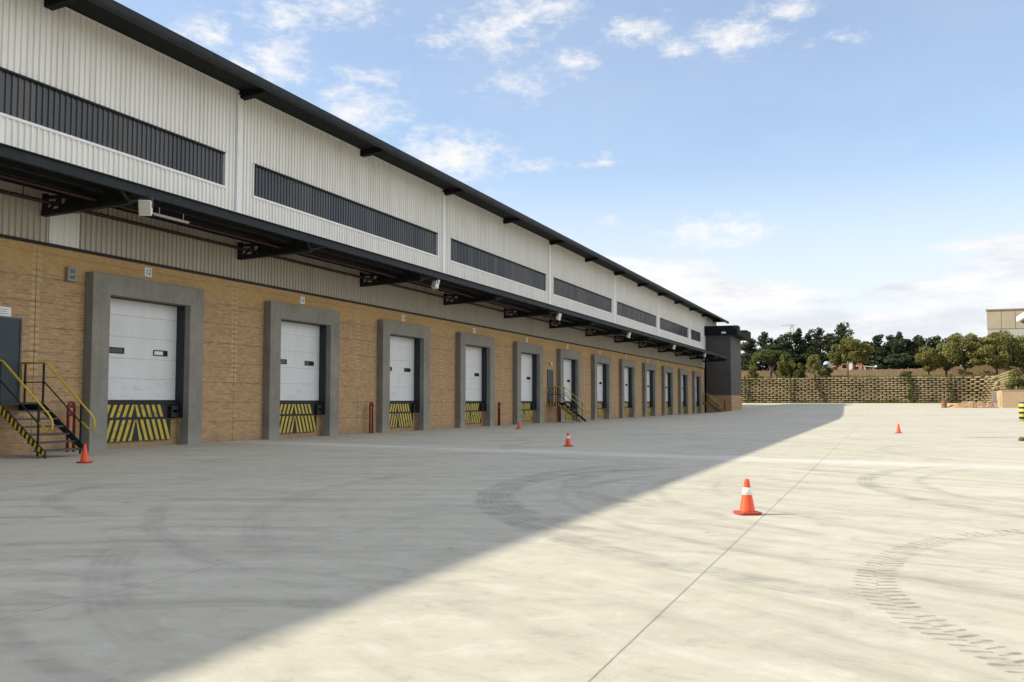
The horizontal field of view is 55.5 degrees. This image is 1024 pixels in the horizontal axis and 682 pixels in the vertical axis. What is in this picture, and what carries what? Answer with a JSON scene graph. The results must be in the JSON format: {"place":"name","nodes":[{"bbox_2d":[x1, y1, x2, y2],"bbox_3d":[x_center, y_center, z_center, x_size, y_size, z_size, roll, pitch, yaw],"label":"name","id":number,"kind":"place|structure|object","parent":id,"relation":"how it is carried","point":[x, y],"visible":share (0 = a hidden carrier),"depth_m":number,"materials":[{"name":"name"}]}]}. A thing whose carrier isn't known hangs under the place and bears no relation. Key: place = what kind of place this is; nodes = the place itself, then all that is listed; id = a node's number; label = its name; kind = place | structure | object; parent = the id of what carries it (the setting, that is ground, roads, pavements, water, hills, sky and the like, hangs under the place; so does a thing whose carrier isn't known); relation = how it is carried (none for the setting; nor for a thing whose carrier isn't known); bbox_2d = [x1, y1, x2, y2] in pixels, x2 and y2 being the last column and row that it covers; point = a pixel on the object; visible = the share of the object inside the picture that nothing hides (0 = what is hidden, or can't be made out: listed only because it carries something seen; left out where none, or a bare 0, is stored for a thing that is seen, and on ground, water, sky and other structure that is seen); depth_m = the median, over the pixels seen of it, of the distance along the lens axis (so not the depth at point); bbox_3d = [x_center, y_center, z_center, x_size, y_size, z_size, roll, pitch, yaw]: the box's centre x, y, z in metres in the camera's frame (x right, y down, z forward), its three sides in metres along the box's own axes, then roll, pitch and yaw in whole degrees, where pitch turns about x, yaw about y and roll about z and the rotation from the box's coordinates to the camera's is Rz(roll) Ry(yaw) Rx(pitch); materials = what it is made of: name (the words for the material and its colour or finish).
{"place":"outdoors","nodes":[
{"label":"outdoors","id":0,"kind":"place"},
{"bbox_2d":[0,403,1023,681],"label":"yard","id":1,"kind":"structure","parent":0,"point":[632,549],"depth_m":8.71,"materials":[{"name":"concrete"}]},
{"bbox_2d":[0,360,95,458],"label":"metal staircase","id":2,"kind":"structure","parent":1,"relation":"on","point":[38,407],"depth_m":24.32,"materials":[{"name":"black metal"}]},
{"bbox_2d":[65,401,75,451],"bbox_3d":[-11.989,2.356,26.553,0.180,1.427,0.304,-1,-4,21],"label":"hoop barrier","id":3,"kind":"object","parent":1,"relation":"on","point":[69,406],"visible":0.83,"depth_m":26.54,"materials":[{"name":"red metal"}]},
{"bbox_2d":[76,444,92,462],"bbox_3d":[-9.502,2.501,21.663,0.280,0.425,0.280,0,-4,1],"label":"traffic cone","id":4,"kind":"object","parent":1,"relation":"on","point":[84,457],"visible":1,"depth_m":21.61,"materials":[{"name":"plastic"}]},
{"bbox_2d":[0,0,728,454],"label":"warehouse","id":5,"kind":"structure","parent":1,"relation":"on","point":[280,200],"depth_m":34.65,"materials":[{"name":"brick"}]},
{"bbox_2d":[0,306,10,316],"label":"door sign","id":6,"kind":"object","parent":5,"relation":"attached to","point":[5,311],"visible":1,"depth_m":25.06,"materials":[{"name":"white paint"}]},
{"bbox_2d":[0,316,22,402],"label":"entrance door","id":7,"kind":"structure","parent":5,"relation":"in","point":[10,327],"depth_m":25.15,"materials":[{"name":"grey metal"}]},
{"bbox_2d":[65,267,76,281],"bbox_3d":[-12.255,-1.852,27.069,0.125,0.390,0.320,-1,-4,21],"label":"wall light","id":8,"kind":"object","parent":5,"relation":"attached to","point":[70,274],"depth_m":27.00,"materials":[{"name":"grey plastic"}]},
{"bbox_2d":[0,67,226,188],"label":"window","id":9,"kind":"structure","parent":5,"relation":"in","point":[23,99],"depth_m":28.47,"materials":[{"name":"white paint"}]},
{"bbox_2d":[108,298,176,401],"bbox_3d":[-11.471,0.243,29.852,0.072,3.238,3.578,-1,-4,21],"label":"loading door","id":10,"kind":"structure","parent":5,"relation":"in","point":[142,338],"depth_m":29.99,"materials":[{"name":"white metal"}]},
{"bbox_2d":[138,197,153,215],"bbox_3d":[-9.593,-3.516,25.492,0.390,0.491,0.252,0,-4,-7],"label":"floodlight","id":11,"kind":"object","parent":5,"relation":"attached to","point":[145,207],"visible":1,"depth_m":25.42,"materials":[{"name":"white paint"}]},
{"bbox_2d":[144,267,151,276],"bbox_3d":[-11.206,-2.119,29.994,0.022,0.280,0.300,-1,-4,21],"label":"number sign","id":12,"kind":"object","parent":5,"relation":"attached to","point":[147,272],"visible":1,"depth_m":29.96,"materials":[{"name":"white paint"}]},
{"bbox_2d":[153,208,189,223],"bbox_3d":[-9.685,-3.632,27.713,0.050,0.356,1.500,-1,-4,21],"label":"strip light","id":13,"kind":"object","parent":5,"relation":"attached to","point":[172,218],"visible":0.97,"depth_m":27.67,"materials":[{"name":"white paint"}]},
{"bbox_2d":[280,321,319,401],"bbox_3d":[-8.432,0.744,37.834,0.072,3.238,3.578,-1,-4,21],"label":"loading door","id":14,"kind":"structure","parent":5,"relation":"in","point":[299,372],"depth_m":38.10,"materials":[{"name":"white metal"}]},
{"bbox_2d":[300,296,304,303],"bbox_3d":[-8.166,-1.583,37.973,0.022,0.280,0.300,-1,-4,21],"label":"number sign","id":15,"kind":"object","parent":5,"relation":"attached to","point":[302,300],"visible":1,"depth_m":37.95,"materials":[{"name":"white paint"}]},
{"bbox_2d":[252,163,438,257],"bbox_3d":[-6.583,-5.335,42.400,0.130,1.255,15.670,-1,-4,21],"label":"window","id":16,"kind":"structure","parent":5,"relation":"in","point":[268,185],"depth_m":40.62,"materials":[{"name":"grey glass"}]},
{"bbox_2d":[390,336,413,401],"bbox_3d":[-5.392,1.246,45.815,0.072,3.238,3.578,-1,-4,21],"label":"loading door","id":17,"kind":"structure","parent":5,"relation":"in","point":[401,349],"depth_m":46.21,"materials":[{"name":"white metal"}]},
{"bbox_2d":[431,277,439,289],"bbox_3d":[-3.296,-2.478,42.026,0.252,0.491,0.390,3,-5,-39],"label":"floodlight","id":18,"kind":"object","parent":5,"relation":"attached to","point":[435,284],"visible":1,"depth_m":41.92,"materials":[{"name":"white paint"}]},
{"bbox_2d":[466,346,481,401],"bbox_3d":[-2.352,1.747,53.796,0.072,3.238,3.578,-1,-4,21],"label":"loading door","id":19,"kind":"structure","parent":5,"relation":"in","point":[473,355],"depth_m":54.35,"materials":[{"name":"white metal"}]},
{"bbox_2d":[450,238,546,292],"bbox_3d":[-0.504,-4.332,58.362,0.130,1.255,15.670,-1,-4,21],"label":"window","id":20,"kind":"structure","parent":5,"relation":"in","point":[461,253],"depth_m":57.17,"materials":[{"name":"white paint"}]},
{"bbox_2d":[521,353,531,401],"bbox_3d":[0.688,2.248,61.777,0.072,3.238,3.578,-1,-4,21],"label":"loading door","id":21,"kind":"structure","parent":5,"relation":"in","point":[526,359],"depth_m":62.37,"materials":[{"name":"white metal"}]},
{"bbox_2d":[547,369,552,401],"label":"entrance door","id":22,"kind":"structure","parent":5,"relation":"in","point":[549,372],"depth_m":65.92,"materials":[{"name":"grey metal"}]},
{"bbox_2d":[556,312,561,319],"bbox_3d":[2.784,-1.475,57.985,0.252,0.491,0.390,-2,-4,29],"label":"floodlight","id":23,"kind":"object","parent":5,"relation":"attached to","point":[558,316],"visible":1,"depth_m":57.86,"materials":[{"name":"white paint"}]},
{"bbox_2d":[564,359,571,401],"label":"loading door","id":24,"kind":"structure","parent":5,"relation":"in","point":[567,363],"depth_m":70.50,"materials":[{"name":"white metal"}]},
{"bbox_2d":[553,277,612,313],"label":"window","id":25,"kind":"structure","parent":5,"relation":"in","point":[563,289],"depth_m":73.43,"materials":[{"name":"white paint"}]},
{"bbox_2d":[597,364,602,401],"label":"loading door","id":26,"kind":"structure","parent":5,"relation":"in","point":[599,366],"depth_m":78.55,"materials":[{"name":"white metal"}]},
{"bbox_2d":[624,367,628,401],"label":"loading door","id":27,"kind":"structure","parent":5,"relation":"in","point":[625,369],"depth_m":86.59,"materials":[{"name":"white metal"}]},
{"bbox_2d":[617,301,656,328],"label":"window","id":28,"kind":"structure","parent":5,"relation":"in","point":[625,311],"depth_m":89.83,"materials":[{"name":"grey glass"}]},
{"bbox_2d":[647,370,649,401],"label":"loading door","id":29,"kind":"structure","parent":5,"relation":"in","point":[648,372],"depth_m":94.80,"materials":[{"name":"white metal"}]},
{"bbox_2d":[666,373,667,401],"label":"loading door","id":30,"kind":"structure","parent":5,"relation":"in","point":[666,373],"depth_m":102.95,"materials":[{"name":"white metal"}]},
{"bbox_2d":[659,318,688,338],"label":"window","id":31,"kind":"structure","parent":5,"relation":"in","point":[664,325],"depth_m":105.85,"materials":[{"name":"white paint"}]},
{"bbox_2d":[691,329,700,342],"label":"window","id":32,"kind":"structure","parent":5,"relation":"in","point":[695,336],"depth_m":118.41,"materials":[{"name":"grey glass"}]},
{"bbox_2d":[369,402,373,432],"bbox_3d":[-6.077,3.345,42.301,0.180,1.427,0.304,-1,-4,21],"label":"hoop barrier","id":33,"kind":"object","parent":1,"relation":"on","point":[371,419],"visible":0.91,"depth_m":42.26,"materials":[{"name":"red metal"}]},
{"bbox_2d":[498,402,500,425],"bbox_3d":[-0.712,4.230,56.388,0.180,1.427,0.304,-1,-4,21],"label":"hoop barrier","id":34,"kind":"object","parent":1,"relation":"on","point":[499,404],"visible":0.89,"depth_m":56.35,"materials":[{"name":"red metal"}]},
{"bbox_2d":[547,387,588,421],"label":"metal staircase","id":35,"kind":"structure","parent":1,"relation":"on","point":[559,404],"depth_m":65.27,"materials":[{"name":"metal"}]},
{"bbox_2d":[563,432,572,446],"bbox_3d":[1.721,3.012,29.812,0.280,0.425,0.280,-1,-4,9],"label":"traffic cone","id":36,"kind":"object","parent":1,"relation":"on","point":[568,442],"visible":1,"depth_m":29.75,"materials":[{"name":"plastic"}]},
{"bbox_2d":[702,394,722,411],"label":"metal staircase","id":37,"kind":"structure","parent":1,"relation":"on","point":[711,406],"depth_m":119.82,"materials":[{"name":"metal"}]},
{"bbox_2d":[704,325,750,412],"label":"annex block","id":38,"kind":"structure","parent":1,"relation":"on","point":[723,380],"depth_m":123.75,"materials":[{"name":"brick"}]},
{"bbox_2d":[733,479,761,515],"bbox_3d":[2.841,1.879,11.770,0.280,0.425,0.280,1,-4,-9],"label":"traffic cone","id":39,"kind":"object","parent":1,"relation":"on","point":[747,507],"visible":1,"depth_m":11.71,"materials":[{"name":"plastic"}]},
{"bbox_2d":[742,399,965,402],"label":"weeds","id":40,"kind":"object","parent":1,"relation":"on","point":[879,401],"visible":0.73,"depth_m":140.24,"materials":[{"name":"green plant"}]},
{"bbox_2d":[741,371,1010,403],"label":"retaining wall","id":41,"kind":"structure","parent":1,"relation":"on","point":[838,389],"depth_m":141.26,"materials":[{"name":"concrete"}]},
{"bbox_2d":[743,376,749,402],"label":"creeper","id":42,"kind":"object","parent":41,"relation":"attached to","point":[745,389],"visible":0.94,"depth_m":146.90,"materials":[{"name":"green plant"}]},
{"bbox_2d":[788,375,792,402],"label":"creeper","id":43,"kind":"object","parent":41,"relation":"attached to","point":[790,390],"visible":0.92,"depth_m":144.58,"materials":[{"name":"green plant"}]},
{"bbox_2d":[813,376,826,402],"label":"creeper","id":44,"kind":"object","parent":41,"relation":"attached to","point":[814,380],"visible":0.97,"depth_m":143.25,"materials":[{"name":"green plant"}]},
{"bbox_2d":[904,374,915,402],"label":"creeper","id":45,"kind":"object","parent":41,"relation":"attached to","point":[911,389],"visible":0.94,"depth_m":138.72,"materials":[{"name":"green plant"}]},
{"bbox_2d":[948,374,954,402],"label":"creeper","id":46,"kind":"object","parent":41,"relation":"attached to","point":[949,400],"visible":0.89,"depth_m":136.90,"materials":[{"name":"green plant"}]},
{"bbox_2d":[895,423,901,432],"bbox_3d":[16.879,3.811,42.533,0.280,0.425,0.280,-1,-4,16],"label":"traffic cone","id":47,"kind":"object","parent":1,"relation":"on","point":[898,429],"visible":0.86,"depth_m":42.47,"materials":[{"name":"plastic"}]},
{"bbox_2d":[855,530,1019,661],"bbox_3d":[3.812,1.848,7.925,1.758,0.001,7.053,-2,-4,31],"label":"tyre print","id":48,"kind":"object","parent":1,"relation":"on","point":[920,616],"visible":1,"depth_m":7.21,"materials":[{"name":"grey rubber"}]},
{"bbox_2d":[941,400,946,407],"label":"drum","id":49,"kind":"object","parent":1,"relation":"on","point":[943,403],"visible":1,"depth_m":109.69,"materials":[{"name":"brown metal"}]},
{"bbox_2d":[947,402,996,407],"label":"earth mound","id":50,"kind":"object","parent":1,"relation":"on","point":[954,405],"visible":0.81,"depth_m":108.98,"materials":[{"name":"brown soil"}]},
{"bbox_2d":[957,401,997,407],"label":"rubble","id":51,"kind":"object","parent":1,"relation":"on","point":[988,404],"visible":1,"depth_m":108.91,"materials":[{"name":"brown stone"}]},
{"bbox_2d":[992,392,996,405],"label":"meter box","id":52,"kind":"object","parent":1,"relation":"on","point":[994,396],"visible":0.94,"depth_m":109.57,"materials":[{"name":"grey plastic"}]},
{"bbox_2d":[991,376,1000,403],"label":"boulders","id":53,"kind":"object","parent":1,"relation":"on","point":[995,379],"visible":0.77,"depth_m":115.79,"materials":[{"name":"stone"}]},
{"bbox_2d":[996,390,1023,407],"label":"plaster wall","id":54,"kind":"structure","parent":1,"relation":"on","point":[1009,398],"depth_m":107.69,"materials":[{"name":"beige paint"}]},
{"bbox_2d":[1016,312,1023,323],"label":"gatehouse canopy","id":55,"kind":"object","parent":1,"relation":"on","point":[1020,317],"visible":1,"depth_m":74.07,"materials":[{"name":"white metal"}]},
{"bbox_2d":[1018,402,1023,420],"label":"striped post","id":56,"kind":"object","parent":1,"relation":"on","point":[1021,411],"visible":0.87,"depth_m":69.05,"materials":[{"name":"metal"}]},
{"bbox_2d":[114,0,1023,366],"label":"sky","id":57,"kind":"structure","parent":0,"point":[767,165],"materials":[{"name":"blue"}]},
{"bbox_2d":[829,358,863,369],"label":"orange house","id":58,"kind":"structure","parent":0,"point":[859,366],"depth_m":176.28,"materials":[{"name":"paint"}]},
{"bbox_2d":[970,376,1023,400],"bbox_3d":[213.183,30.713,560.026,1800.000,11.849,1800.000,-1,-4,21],"label":"terrain","id":59,"kind":"structure","parent":0,"point":[986,384],"depth_m":137.04,"materials":[{"name":"brown plant"}]},
{"bbox_2d":[746,365,759,377],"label":"shrub","id":60,"kind":"object","parent":59,"relation":"on","point":[752,369],"visible":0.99,"depth_m":148.86,"materials":[{"name":"green plant"}]},
{"bbox_2d":[749,355,756,373],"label":"shrub","id":61,"kind":"object","parent":59,"relation":"on","point":[753,361],"visible":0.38,"depth_m":151.50,"materials":[{"name":"green plant"}]},
{"bbox_2d":[741,338,765,375],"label":"pine tree","id":62,"kind":"object","parent":59,"relation":"on","point":[748,348],"visible":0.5,"depth_m":194.79,"materials":[{"name":"green plant"}]},
{"bbox_2d":[747,331,777,374],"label":"pine tree","id":63,"kind":"object","parent":59,"relation":"on","point":[763,340],"visible":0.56,"depth_m":194.29,"materials":[{"name":"green plant"}]},
{"bbox_2d":[753,349,790,377],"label":"acacia tree","id":64,"kind":"object","parent":59,"relation":"on","point":[767,354],"visible":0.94,"depth_m":155.26,"materials":[{"name":"green plant"}]},
{"bbox_2d":[768,334,795,367],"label":"pine tree","id":65,"kind":"object","parent":59,"relation":"on","point":[775,342],"visible":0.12,"depth_m":194.81,"materials":[{"name":"green plant"}]},
{"bbox_2d":[777,355,787,376],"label":"shrub","id":66,"kind":"object","parent":59,"relation":"on","point":[782,367],"visible":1,"depth_m":147.40,"materials":[{"name":"green plant"}]},
{"bbox_2d":[768,332,806,370],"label":"pine tree","id":67,"kind":"object","parent":59,"relation":"on","point":[786,342],"visible":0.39,"depth_m":192.02,"materials":[{"name":"green plant"}]},
{"bbox_2d":[781,323,795,343],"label":"lattice mast","id":68,"kind":"object","parent":59,"relation":"on","point":[790,325],"visible":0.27,"depth_m":406.37,"materials":[{"name":"grey metal"}]},
{"bbox_2d":[784,360,796,377],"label":"shrub","id":69,"kind":"object","parent":59,"relation":"on","point":[791,367],"visible":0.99,"depth_m":147.53,"materials":[{"name":"green plant"}]},
{"bbox_2d":[787,328,812,369],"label":"pine tree","id":70,"kind":"object","parent":59,"relation":"on","point":[800,344],"visible":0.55,"depth_m":192.21,"materials":[{"name":"green plant"}]},
{"bbox_2d":[794,363,805,377],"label":"shrub","id":71,"kind":"object","parent":59,"relation":"on","point":[801,372],"visible":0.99,"depth_m":146.64,"materials":[{"name":"green plant"}]},
{"bbox_2d":[794,333,818,369],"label":"pine tree","id":72,"kind":"object","parent":59,"relation":"on","point":[807,338],"visible":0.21,"depth_m":193.44,"materials":[{"name":"green plant"}]},
{"bbox_2d":[805,354,827,377],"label":"shrub","id":73,"kind":"object","parent":59,"relation":"on","point":[813,363],"visible":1,"depth_m":145.40,"materials":[{"name":"green plant"}]},
{"bbox_2d":[806,327,838,364],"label":"pine tree","id":74,"kind":"object","parent":59,"relation":"on","point":[817,337],"visible":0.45,"depth_m":190.52,"materials":[{"name":"green plant"}]},
{"bbox_2d":[809,333,843,362],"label":"pine tree","id":75,"kind":"object","parent":59,"relation":"on","point":[828,334],"visible":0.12,"depth_m":190.50,"materials":[{"name":"green plant"}]},
{"bbox_2d":[822,364,833,377],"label":"shrub","id":76,"kind":"object","parent":59,"relation":"on","point":[829,370],"visible":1,"depth_m":144.93,"materials":[{"name":"green plant"}]},
{"bbox_2d":[827,344,845,369],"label":"broadleaf tree","id":77,"kind":"object","parent":59,"relation":"on","point":[834,358],"visible":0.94,"depth_m":167.55,"materials":[{"name":"green plant"}]},
{"bbox_2d":[824,322,853,360],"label":"pine tree","id":78,"kind":"object","parent":59,"relation":"on","point":[841,330],"visible":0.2,"depth_m":189.19,"materials":[{"name":"green plant"}]},
{"bbox_2d":[836,335,873,369],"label":"broadleaf tree","id":79,"kind":"object","parent":59,"relation":"on","point":[855,349],"visible":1,"depth_m":165.06,"materials":[{"name":"green plant"}]},
{"bbox_2d":[860,341,875,368],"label":"pine tree","id":80,"kind":"object","parent":59,"relation":"on","point":[865,364],"visible":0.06,"depth_m":187.55,"materials":[{"name":"green plant"}]},
{"bbox_2d":[863,366,874,375],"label":"garden shed","id":81,"kind":"structure","parent":59,"relation":"on","point":[873,367],"depth_m":175.99,"materials":[{"name":"white paint"}]},
{"bbox_2d":[869,334,887,369],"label":"pine tree","id":82,"kind":"object","parent":59,"relation":"on","point":[876,342],"visible":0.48,"depth_m":186.12,"materials":[{"name":"green plant"}]},
{"bbox_2d":[741,364,1023,377],"bbox_3d":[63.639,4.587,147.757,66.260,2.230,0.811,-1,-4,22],"label":"grass bank","id":83,"kind":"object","parent":59,"relation":"on","point":[985,369],"visible":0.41,"depth_m":149.41,"materials":[{"name":"brown plant"}]},
{"bbox_2d":[866,334,903,376],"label":"pine tree","id":84,"kind":"object","parent":59,"relation":"on","point":[889,338],"visible":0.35,"depth_m":186.13,"materials":[{"name":"green plant"}]},
{"bbox_2d":[882,331,918,374],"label":"pine tree","id":85,"kind":"object","parent":59,"relation":"on","point":[899,344],"visible":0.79,"depth_m":183.50,"materials":[{"name":"green plant"}]},
{"bbox_2d":[894,339,919,374],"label":"pine tree","id":86,"kind":"object","parent":59,"relation":"on","point":[911,345],"visible":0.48,"depth_m":183.61,"materials":[{"name":"green plant"}]},
{"bbox_2d":[899,371,915,376],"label":"shrub","id":87,"kind":"object","parent":59,"relation":"on","point":[903,374],"visible":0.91,"depth_m":140.69,"materials":[{"name":"green plant"}]},
{"bbox_2d":[912,335,924,349],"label":"pine tree","id":88,"kind":"object","parent":59,"relation":"on","point":[915,338],"visible":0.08,"depth_m":186.61,"materials":[{"name":"green plant"}]},
{"bbox_2d":[913,337,943,376],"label":"pine tree","id":89,"kind":"object","parent":59,"relation":"on","point":[928,343],"visible":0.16,"depth_m":183.60,"materials":[{"name":"green plant"}]},
{"bbox_2d":[914,346,944,376],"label":"broadleaf tree","id":90,"kind":"object","parent":59,"relation":"on","point":[924,357],"visible":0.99,"depth_m":143.48,"materials":[{"name":"green plant"}]},
{"bbox_2d":[918,335,943,367],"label":"pine tree","id":91,"kind":"object","parent":59,"relation":"on","point":[935,340],"visible":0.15,"depth_m":183.22,"materials":[{"name":"green plant"}]},
{"bbox_2d":[936,341,955,375],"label":"broadleaf tree","id":92,"kind":"object","parent":59,"relation":"on","point":[948,364],"visible":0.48,"depth_m":144.60,"materials":[{"name":"green plant"}]},
{"bbox_2d":[941,337,969,374],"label":"pine tree","id":93,"kind":"object","parent":59,"relation":"on","point":[946,340],"visible":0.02,"depth_m":189.53,"materials":[{"name":"green plant"}]},
{"bbox_2d":[942,332,986,373],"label":"broadleaf tree","id":94,"kind":"object","parent":59,"relation":"on","point":[956,347],"visible":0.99,"depth_m":141.33,"materials":[{"name":"green plant"}]},
{"bbox_2d":[956,342,992,376],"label":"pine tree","id":95,"kind":"object","parent":59,"relation":"on","point":[977,365],"visible":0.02,"depth_m":186.07,"materials":[{"name":"green plant"}]},
{"bbox_2d":[963,330,1023,374],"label":"broadleaf tree","id":96,"kind":"object","parent":59,"relation":"on","point":[997,360],"visible":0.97,"depth_m":139.06,"materials":[{"name":"green plant"}]},
{"bbox_2d":[986,308,1023,375],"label":"beige building","id":97,"kind":"structure","parent":59,"relation":"on","point":[998,320],"depth_m":233.78,"materials":[{"name":"beige paint"}]},
{"bbox_2d":[1003,369,1023,389],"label":"shrub","id":98,"kind":"object","parent":59,"relation":"on","point":[1016,378],"visible":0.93,"depth_m":109.97,"materials":[{"name":"green plant"}]},
{"bbox_2d":[1010,335,1023,368],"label":"broadleaf tree","id":99,"kind":"object","parent":59,"relation":"on","point":[1019,361],"visible":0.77,"depth_m":139.39,"materials":[{"name":"green plant"}]}
]}

